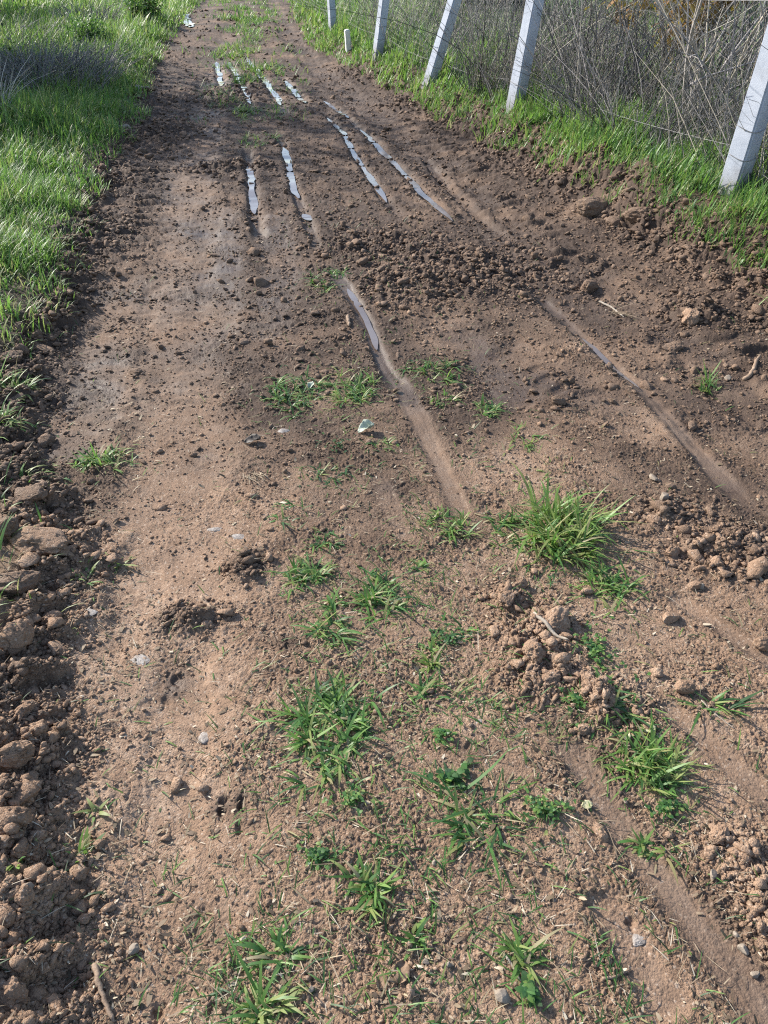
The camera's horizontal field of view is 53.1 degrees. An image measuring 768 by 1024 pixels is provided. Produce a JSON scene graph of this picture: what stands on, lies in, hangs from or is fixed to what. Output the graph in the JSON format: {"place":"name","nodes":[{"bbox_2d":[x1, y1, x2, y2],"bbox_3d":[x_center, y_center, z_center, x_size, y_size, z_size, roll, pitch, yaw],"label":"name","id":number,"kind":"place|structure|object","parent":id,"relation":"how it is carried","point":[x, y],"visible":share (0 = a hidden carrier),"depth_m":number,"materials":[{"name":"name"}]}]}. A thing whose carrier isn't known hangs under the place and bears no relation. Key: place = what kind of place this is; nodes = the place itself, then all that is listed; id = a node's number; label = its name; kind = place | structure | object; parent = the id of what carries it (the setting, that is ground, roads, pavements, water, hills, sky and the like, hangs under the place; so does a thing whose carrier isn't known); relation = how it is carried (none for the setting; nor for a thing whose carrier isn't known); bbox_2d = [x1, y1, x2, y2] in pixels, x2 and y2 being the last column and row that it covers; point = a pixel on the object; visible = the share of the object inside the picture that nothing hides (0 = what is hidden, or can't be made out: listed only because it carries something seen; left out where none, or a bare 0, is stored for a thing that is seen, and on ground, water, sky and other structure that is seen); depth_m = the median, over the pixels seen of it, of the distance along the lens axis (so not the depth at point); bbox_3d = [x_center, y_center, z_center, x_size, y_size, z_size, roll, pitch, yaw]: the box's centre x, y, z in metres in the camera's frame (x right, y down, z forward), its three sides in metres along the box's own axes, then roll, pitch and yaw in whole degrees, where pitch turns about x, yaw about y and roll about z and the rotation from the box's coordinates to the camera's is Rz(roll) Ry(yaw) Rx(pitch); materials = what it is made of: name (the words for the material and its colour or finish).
{"place":"outdoors","nodes":[
{"label":"outdoors","id":0,"kind":"place"},
{"bbox_2d":[0,0,204,629],"bbox_3d":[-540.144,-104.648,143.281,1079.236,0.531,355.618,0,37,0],"label":"verge","id":1,"kind":"structure","parent":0,"point":[14,565],"depth_m":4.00,"materials":[{"name":"plant"}]},
{"bbox_2d":[0,516,19,536],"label":"earth clod","id":2,"kind":"object","parent":1,"relation":"on","point":[13,524],"visible":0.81,"depth_m":2.38,"materials":[{"name":"soil"}]},
{"bbox_2d":[0,402,38,433],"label":"grass tuft","id":3,"kind":"object","parent":1,"relation":"on","point":[4,413],"visible":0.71,"depth_m":2.98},
{"bbox_2d":[0,570,40,593],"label":"earth clod","id":4,"kind":"object","parent":1,"relation":"on","point":[28,580],"visible":0.97,"depth_m":2.20,"materials":[{"name":"soil"}]},
{"bbox_2d":[0,54,55,121],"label":"dead weed","id":5,"kind":"object","parent":1,"relation":"on","point":[9,94],"visible":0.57,"depth_m":7.47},
{"bbox_2d":[0,5,73,47],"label":"dead weed","id":6,"kind":"object","parent":1,"relation":"on","point":[21,28],"visible":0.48,"depth_m":12.02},
{"bbox_2d":[0,27,158,95],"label":"dead weed","id":7,"kind":"object","parent":1,"relation":"on","point":[10,64],"visible":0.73,"depth_m":9.06,"materials":[{"name":"plant"}]},
{"bbox_2d":[52,2,115,44],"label":"bush","id":8,"kind":"object","parent":1,"relation":"on","point":[81,33],"visible":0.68,"depth_m":12.15,"materials":[{"name":"green plant"}]},
{"bbox_2d":[37,0,137,26],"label":"dead weed","id":9,"kind":"object","parent":1,"relation":"on","point":[104,12],"visible":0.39,"depth_m":15.12,"materials":[{"name":"plant"}]},
{"bbox_2d":[119,0,165,20],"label":"bush","id":10,"kind":"object","parent":1,"relation":"on","point":[147,6],"visible":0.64,"depth_m":16.04,"materials":[{"name":"green plant"}]},
{"bbox_2d":[0,0,767,1023],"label":"dirt track","id":11,"kind":"structure","parent":0,"point":[656,974],"depth_m":2.52,"materials":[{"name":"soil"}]},
{"bbox_2d":[0,350,22,362],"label":"earth clod","id":12,"kind":"object","parent":11,"relation":"on","point":[13,354],"visible":0.94,"depth_m":3.39,"materials":[{"name":"soil"}]},
{"bbox_2d":[0,976,28,1010],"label":"earth clod","id":13,"kind":"object","parent":11,"relation":"on","point":[13,990],"visible":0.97,"depth_m":1.37,"materials":[{"name":"soil"}]},
{"bbox_2d":[0,806,32,834],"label":"earth clod","id":14,"kind":"object","parent":11,"relation":"on","point":[21,816],"visible":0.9,"depth_m":1.61,"materials":[{"name":"soil"}]},
{"bbox_2d":[0,618,34,651],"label":"earth clod","id":15,"kind":"object","parent":11,"relation":"on","point":[19,634],"visible":0.91,"depth_m":2.02,"materials":[{"name":"soil"}]},
{"bbox_2d":[0,740,35,768],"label":"earth clod","id":16,"kind":"object","parent":11,"relation":"on","point":[17,754],"visible":1,"depth_m":1.74,"materials":[{"name":"soil"}]},
{"bbox_2d":[10,837,28,858],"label":"earth clod","id":17,"kind":"object","parent":11,"relation":"on","point":[20,848],"visible":0.93,"depth_m":1.58,"materials":[{"name":"soil"}]},
{"bbox_2d":[14,885,34,906],"bbox_3d":[-0.700,0.748,1.495,0.038,0.048,0.036,27,44,31],"label":"earth clod","id":18,"kind":"object","parent":11,"relation":"on","point":[24,895],"visible":1,"depth_m":1.48,"materials":[{"name":"soil"}]},
{"bbox_2d":[0,350,51,400],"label":"grass tuft","id":19,"kind":"object","parent":11,"relation":"on","point":[17,382],"visible":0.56,"depth_m":3.23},
{"bbox_2d":[13,700,38,720],"bbox_3d":[-0.894,0.491,1.899,0.043,0.051,0.074,16,39,20],"label":"earth clod","id":20,"kind":"object","parent":11,"relation":"on","point":[26,708],"visible":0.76,"depth_m":1.89,"materials":[{"name":"soil"}]},
{"bbox_2d":[14,484,47,501],"bbox_3d":[-1.174,-0.061,2.541,0.123,0.039,0.072,6,37,8],"label":"earth clod","id":21,"kind":"object","parent":11,"relation":"on","point":[34,492],"visible":0.98,"depth_m":2.53,"materials":[{"name":"soil"}]},
{"bbox_2d":[6,526,70,556],"bbox_3d":[-1.080,0.095,2.379,0.223,0.076,0.137,6,37,8],"label":"earth clod","id":22,"kind":"object","parent":11,"relation":"on","point":[43,541],"visible":0.88,"depth_m":2.35,"materials":[{"name":"soil"}]},
{"bbox_2d":[63,826,105,868],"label":"grass tuft","id":23,"kind":"object","parent":11,"relation":"on","point":[86,841],"visible":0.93,"depth_m":1.65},
{"bbox_2d":[91,962,114,1022],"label":"stick","id":24,"kind":"object","parent":11,"relation":"on","point":[98,982],"visible":1,"depth_m":1.42,"materials":[{"name":"brown wood"}]},
{"bbox_2d":[67,440,141,472],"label":"grass tuft","id":25,"kind":"object","parent":11,"relation":"on","point":[90,460],"visible":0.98,"depth_m":2.86,"materials":[{"name":"plant"}]},
{"bbox_2d":[206,40,260,60],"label":"grass tuft","id":26,"kind":"object","parent":11,"relation":"on","point":[238,49],"visible":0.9,"depth_m":13.17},
{"bbox_2d":[173,0,310,124],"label":"track grass","id":27,"kind":"structure","parent":11,"relation":"on","point":[255,21],"depth_m":14.85,"materials":[{"name":"plant"}]},
{"bbox_2d":[246,166,257,213],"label":"puddle","id":28,"kind":"object","parent":11,"relation":"on","point":[253,201],"visible":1,"depth_m":5.95,"materials":[{"name":"liquid"}]},
{"bbox_2d":[221,935,309,1023],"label":"grass tuft","id":29,"kind":"object","parent":11,"relation":"on","point":[253,1012],"visible":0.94,"depth_m":1.40,"materials":[{"name":"plant"}]},
{"bbox_2d":[237,57,295,78],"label":"grass tuft","id":30,"kind":"object","parent":11,"relation":"on","point":[260,67],"visible":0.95,"depth_m":11.47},
{"bbox_2d":[231,917,321,990],"bbox_3d":[-0.197,0.863,1.484,0.174,0.096,0.133,-21,42,-26],"label":"grass tuft","id":31,"kind":"object","parent":11,"relation":"on","point":[277,942],"visible":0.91,"depth_m":1.47,"materials":[{"name":"plant"}]},
{"bbox_2d":[282,147,299,197],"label":"puddle","id":32,"kind":"object","parent":11,"relation":"on","point":[290,175],"visible":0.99,"depth_m":6.43,"materials":[{"name":"liquid"}]},
{"bbox_2d":[259,365,341,421],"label":"grass tuft","id":33,"kind":"object","parent":11,"relation":"on","point":[276,396],"visible":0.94,"depth_m":3.26,"materials":[{"name":"plant"}]},
{"bbox_2d":[264,553,338,603],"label":"grass tuft","id":34,"kind":"object","parent":11,"relation":"on","point":[308,570],"visible":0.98,"depth_m":2.33,"materials":[{"name":"plant"}]},
{"bbox_2d":[296,841,344,875],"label":"weed","id":35,"kind":"object","parent":11,"relation":"on","point":[316,854],"visible":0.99,"depth_m":1.61,"materials":[{"name":"green plant"}]},
{"bbox_2d":[251,666,399,816],"bbox_3d":[-0.124,0.521,1.874,0.427,0.170,0.370,-19,41,-24],"label":"grass tuft","id":36,"kind":"object","parent":11,"relation":"on","point":[345,712],"visible":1,"depth_m":1.86,"materials":[{"name":"plant"}]},
{"bbox_2d":[306,527,344,553],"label":"grass tuft","id":37,"kind":"object","parent":11,"relation":"on","point":[322,544],"visible":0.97,"depth_m":2.46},
{"bbox_2d":[301,262,351,293],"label":"grass tuft","id":38,"kind":"object","parent":11,"relation":"on","point":[336,275],"visible":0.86,"depth_m":4.35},
{"bbox_2d":[291,586,366,654],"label":"grass tuft","id":39,"kind":"object","parent":11,"relation":"on","point":[332,604],"visible":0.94,"depth_m":2.15,"materials":[{"name":"plant"}]},
{"bbox_2d":[306,461,351,485],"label":"grass tuft","id":40,"kind":"object","parent":11,"relation":"on","point":[328,478],"visible":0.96,"depth_m":2.78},
{"bbox_2d":[313,366,382,407],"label":"grass tuft","id":41,"kind":"object","parent":11,"relation":"on","point":[356,387],"visible":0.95,"depth_m":3.29,"materials":[{"name":"plant"}]},
{"bbox_2d":[322,777,383,818],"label":"weed","id":42,"kind":"object","parent":11,"relation":"on","point":[350,796],"visible":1,"depth_m":1.71,"materials":[{"name":"green plant"}]},
{"bbox_2d":[327,118,386,201],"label":"puddle","id":43,"kind":"object","parent":11,"relation":"on","point":[373,181],"visible":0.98,"depth_m":6.77,"materials":[{"name":"liquid"}]},
{"bbox_2d":[347,288,377,349],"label":"puddle","id":44,"kind":"object","parent":11,"relation":"on","point":[371,332],"visible":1,"depth_m":3.94,"materials":[{"name":"liquid"}]},
{"bbox_2d":[328,850,407,927],"bbox_3d":[-0.039,0.762,1.569,0.181,0.108,0.147,30,46,34],"label":"grass tuft","id":45,"kind":"object","parent":11,"relation":"on","point":[370,884],"visible":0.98,"depth_m":1.56,"materials":[{"name":"plant"}]},
{"bbox_2d":[0,15,750,1023],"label":"loose blades","id":46,"kind":"object","parent":11,"relation":"on","point":[434,677],"visible":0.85,"depth_m":1.99,"materials":[{"name":"green plant"}]},
{"bbox_2d":[346,566,417,628],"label":"grass tuft","id":47,"kind":"object","parent":11,"relation":"on","point":[366,596],"visible":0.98,"depth_m":2.24,"materials":[{"name":"plant"}]},
{"bbox_2d":[0,199,766,1023],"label":"grass sprigs","id":48,"kind":"object","parent":11,"relation":"on","point":[380,955],"depth_m":1.62,"materials":[{"name":"plant"}]},
{"bbox_2d":[0,8,767,943],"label":"clod rubble","id":49,"kind":"object","parent":11,"relation":"on","point":[258,282],"visible":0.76,"depth_m":4.53,"materials":[{"name":"soil"}]},
{"bbox_2d":[0,505,767,1020],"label":"clod rubble","id":50,"kind":"object","parent":11,"relation":"on","point":[30,789],"visible":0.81,"depth_m":1.97,"materials":[{"name":"soil"}]},
{"bbox_2d":[0,54,767,1023],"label":"soil crumbs","id":51,"kind":"object","parent":11,"relation":"on","point":[38,994],"visible":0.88,"depth_m":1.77,"materials":[{"name":"soil"}]},
{"bbox_2d":[392,960,410,984],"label":"fallen leaf","id":52,"kind":"object","parent":11,"relation":"on","point":[404,967],"visible":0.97,"depth_m":1.43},
{"bbox_2d":[360,130,451,219],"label":"puddle","id":53,"kind":"object","parent":11,"relation":"on","point":[416,186],"visible":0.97,"depth_m":6.23,"materials":[{"name":"liquid"}]},
{"bbox_2d":[392,914,438,960],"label":"grass tuft","id":54,"kind":"object","parent":11,"relation":"on","point":[419,925],"visible":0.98,"depth_m":1.48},
{"bbox_2d":[394,355,463,384],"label":"grass tuft","id":55,"kind":"object","parent":11,"relation":"on","point":[435,368],"visible":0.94,"depth_m":3.46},
{"bbox_2d":[415,627,446,673],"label":"grass tuft","id":56,"kind":"object","parent":11,"relation":"on","point":[425,658],"visible":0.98,"depth_m":2.05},
{"bbox_2d":[399,671,474,718],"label":"grass tuft","id":57,"kind":"object","parent":11,"relation":"on","point":[422,690],"visible":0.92,"depth_m":1.96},
{"bbox_2d":[421,0,461,88],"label":"fence post","id":58,"kind":"object","parent":11,"relation":"on","point":[433,69],"visible":0.81,"depth_m":8.91,"materials":[{"name":"concrete"}]},
{"bbox_2d":[425,720,462,745],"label":"weed","id":59,"kind":"object","parent":11,"relation":"on","point":[440,733],"visible":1,"depth_m":1.84,"materials":[{"name":"green plant"}]},
{"bbox_2d":[426,757,473,788],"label":"weed","id":60,"kind":"object","parent":11,"relation":"on","point":[449,775],"visible":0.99,"depth_m":1.75,"materials":[{"name":"green plant"}]},
{"bbox_2d":[420,503,483,546],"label":"grass tuft","id":61,"kind":"object","parent":11,"relation":"on","point":[460,523],"visible":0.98,"depth_m":2.54,"materials":[{"name":"plant"}]},
{"bbox_2d":[429,622,477,653],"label":"weed","id":62,"kind":"object","parent":11,"relation":"on","point":[448,639],"visible":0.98,"depth_m":2.12,"materials":[{"name":"green plant"}]},
{"bbox_2d":[401,749,536,892],"bbox_3d":[0.174,0.638,1.693,0.326,0.160,0.301,16,39,20],"label":"grass tuft","id":63,"kind":"object","parent":11,"relation":"on","point":[464,813],"visible":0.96,"depth_m":1.67,"materials":[{"name":"plant"}]},
{"bbox_2d":[473,393,509,417],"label":"grass tuft","id":64,"kind":"object","parent":11,"relation":"on","point":[493,410],"visible":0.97,"depth_m":3.15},
{"bbox_2d":[497,590,515,607],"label":"earth clod","id":65,"kind":"object","parent":11,"relation":"on","point":[505,599],"visible":1,"depth_m":2.20,"materials":[{"name":"soil"}]},
{"bbox_2d":[480,499,542,552],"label":"grass tuft","id":66,"kind":"object","parent":11,"relation":"on","point":[505,521],"visible":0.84,"depth_m":2.53,"materials":[{"name":"plant"}]},
{"bbox_2d":[478,917,563,986],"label":"grass tuft","id":67,"kind":"object","parent":11,"relation":"on","point":[520,951],"visible":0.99,"depth_m":1.45,"materials":[{"name":"plant"}]},
{"bbox_2d":[501,420,549,484],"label":"grass tuft","id":68,"kind":"object","parent":11,"relation":"on","point":[527,445],"visible":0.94,"depth_m":2.97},
{"bbox_2d":[286,0,767,197],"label":"dry thicket","id":69,"kind":"object","parent":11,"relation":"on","point":[711,123],"visible":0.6,"depth_m":6.61,"materials":[{"name":"plant"}]},
{"bbox_2d":[514,970,542,1007],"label":"weed","id":70,"kind":"object","parent":11,"relation":"on","point":[529,989],"visible":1,"depth_m":1.39,"materials":[{"name":"green plant"}]},
{"bbox_2d":[522,641,545,662],"bbox_3d":[0.399,0.372,2.032,0.058,0.057,0.068,-17,40,-21],"label":"earth clod","id":71,"kind":"object","parent":11,"relation":"on","point":[534,652],"visible":0.97,"depth_m":2.02,"materials":[{"name":"soil"}]},
{"bbox_2d":[504,783,577,846],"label":"weed","id":72,"kind":"object","parent":11,"relation":"on","point":[540,810],"visible":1,"depth_m":1.68,"materials":[{"name":"green plant"}]},
{"bbox_2d":[545,605,569,633],"bbox_3d":[0.483,0.305,2.150,0.072,0.074,0.097,2,37,2],"label":"earth clod","id":73,"kind":"object","parent":11,"relation":"on","point":[557,619],"visible":0.91,"depth_m":2.12,"materials":[{"name":"soil"}]},
{"bbox_2d":[503,462,646,572],"bbox_3d":[0.589,0.048,2.484,0.499,0.286,0.474,12,38,16],"label":"grass tuft","id":74,"kind":"object","parent":11,"relation":"on","point":[553,515],"visible":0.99,"depth_m":2.48,"materials":[{"name":"plant"}]},
{"bbox_2d":[550,681,613,727],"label":"weed","id":75,"kind":"object","parent":11,"relation":"on","point":[575,697],"visible":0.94,"depth_m":1.92,"materials":[{"name":"green plant"}]},
{"bbox_2d":[576,196,607,216],"bbox_3d":[1.483,-2.124,5.393,0.274,0.165,0.157,-1,37,-1],"label":"earth clod","id":76,"kind":"object","parent":11,"relation":"on","point":[592,206],"visible":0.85,"depth_m":5.34,"materials":[{"name":"soil"}]},
{"bbox_2d":[570,612,650,722],"bbox_3d":[0.585,0.397,2.043,0.257,0.045,0.376,13,38,16],"label":"weed","id":77,"kind":"object","parent":11,"relation":"on","point":[591,645],"visible":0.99,"depth_m":2.06,"materials":[{"name":"green plant"}]},
{"bbox_2d":[573,554,649,618],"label":"grass tuft","id":78,"kind":"object","parent":11,"relation":"on","point":[614,585],"visible":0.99,"depth_m":2.30,"materials":[{"name":"plant"}]},
{"bbox_2d":[590,665,664,755],"bbox_3d":[0.586,0.488,1.911,0.226,0.110,0.311,0,37,0],"label":"grass tuft","id":79,"kind":"object","parent":11,"relation":"on","point":[618,704],"visible":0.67,"depth_m":1.88,"materials":[{"name":"plant"}]},
{"bbox_2d":[621,206,653,222],"bbox_3d":[1.686,-1.969,5.101,0.237,0.120,0.130,24,43,29],"label":"earth clod","id":80,"kind":"object","parent":11,"relation":"on","point":[632,215],"visible":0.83,"depth_m":5.06,"materials":[{"name":"soil"}]},
{"bbox_2d":[617,828,681,883],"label":"grass tuft","id":81,"kind":"object","parent":11,"relation":"on","point":[642,842],"visible":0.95,"depth_m":1.63,"materials":[{"name":"plant"}]},
{"bbox_2d":[599,709,718,808],"bbox_3d":[0.640,0.542,1.767,0.270,0.183,0.266,9,37,11],"label":"grass tuft","id":82,"kind":"object","parent":11,"relation":"on","point":[652,754],"visible":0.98,"depth_m":1.77,"materials":[{"name":"plant"}]},
{"bbox_2d":[624,782,699,832],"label":"weed","id":83,"kind":"object","parent":11,"relation":"on","point":[665,805],"visible":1,"depth_m":1.69,"materials":[{"name":"green plant"}]},
{"bbox_2d":[674,679,695,694],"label":"earth clod","id":84,"kind":"object","parent":11,"relation":"on","point":[685,687],"visible":1,"depth_m":1.96,"materials":[{"name":"soil"}]},
{"bbox_2d":[681,308,700,325],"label":"earth clod","id":85,"kind":"object","parent":11,"relation":"on","point":[691,316],"visible":0.87,"depth_m":3.84,"materials":[{"name":"soil"}]},
{"bbox_2d":[694,358,721,395],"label":"grass tuft","id":86,"kind":"object","parent":11,"relation":"on","point":[708,382],"visible":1,"depth_m":3.39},
{"bbox_2d":[674,681,764,732],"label":"grass tuft","id":87,"kind":"object","parent":11,"relation":"on","point":[720,701],"visible":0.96,"depth_m":1.93,"materials":[{"name":"plant"}]},
{"bbox_2d":[709,823,729,844],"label":"earth clod","id":88,"kind":"object","parent":11,"relation":"on","point":[718,833],"visible":0.99,"depth_m":1.64,"materials":[{"name":"soil"}]},
{"bbox_2d":[305,0,767,223],"bbox_3d":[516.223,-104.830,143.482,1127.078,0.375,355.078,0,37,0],"label":"field","id":89,"kind":"structure","parent":0,"point":[696,190],"depth_m":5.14,"materials":[{"name":"plant"}]},
{"bbox_2d":[327,0,335,30],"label":"fence post","id":90,"kind":"object","parent":89,"relation":"on","point":[331,14],"visible":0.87,"depth_m":14.28,"materials":[{"name":"concrete"}]},
{"bbox_2d":[372,0,389,61],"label":"fence post","id":91,"kind":"object","parent":89,"relation":"on","point":[379,38],"visible":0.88,"depth_m":10.90,"materials":[{"name":"concrete"}]},
{"bbox_2d":[429,0,523,51],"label":"dead shrub","id":92,"kind":"object","parent":89,"relation":"on","point":[475,32],"visible":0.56,"depth_m":9.61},
{"bbox_2d":[505,0,543,113],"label":"fence post","id":93,"kind":"object","parent":89,"relation":"on","point":[529,29],"visible":0.8,"depth_m":7.06,"materials":[{"name":"concrete"}]},
{"bbox_2d":[286,0,767,304],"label":"bank grass","id":94,"kind":"structure","parent":89,"relation":"on","point":[392,61],"depth_m":6.52,"materials":[{"name":"plant"}]},
{"bbox_2d":[335,0,767,143],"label":"dry weeds","id":95,"kind":"object","parent":89,"relation":"on","point":[553,36],"visible":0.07,"depth_m":10.55,"materials":[{"name":"plant"}]},
{"bbox_2d":[495,0,646,90],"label":"dead shrub","id":96,"kind":"object","parent":89,"relation":"on","point":[584,5],"visible":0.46,"depth_m":7.40,"materials":[{"name":"plant"}]},
{"bbox_2d":[541,0,681,107],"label":"dead shrub","id":97,"kind":"object","parent":89,"relation":"on","point":[617,47],"visible":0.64,"depth_m":6.53,"materials":[{"name":"plant"}]},
{"bbox_2d":[509,0,737,113],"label":"dead shrub","id":98,"kind":"object","parent":89,"relation":"on","point":[647,58],"visible":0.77,"depth_m":6.40,"materials":[{"name":"plant"}]},
{"bbox_2d":[584,0,752,88],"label":"young oak","id":99,"kind":"object","parent":89,"relation":"on","point":[693,7],"visible":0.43,"depth_m":7.27,"materials":[{"name":"plant"}]},
{"bbox_2d":[643,0,767,131],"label":"dead shrub","id":100,"kind":"object","parent":89,"relation":"on","point":[695,18],"visible":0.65,"depth_m":5.80,"materials":[{"name":"plant"}]},
{"bbox_2d":[672,1,765,69],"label":"dead shrub","id":101,"kind":"object","parent":89,"relation":"on","point":[738,18],"visible":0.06,"depth_m":8.22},
{"bbox_2d":[683,0,767,83],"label":"dead shrub","id":102,"kind":"object","parent":89,"relation":"on","point":[749,27],"visible":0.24,"depth_m":7.11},
{"bbox_2d":[717,25,767,196],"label":"fence post","id":103,"kind":"object","parent":89,"relation":"on","point":[743,150],"visible":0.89,"depth_m":4.63,"materials":[{"name":"concrete"}]},
{"bbox_2d":[295,0,767,177],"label":"wire fence","id":104,"kind":"object","parent":103,"relation":"attached to","point":[573,54],"visible":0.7,"depth_m":6.20,"materials":[{"name":"metal"}]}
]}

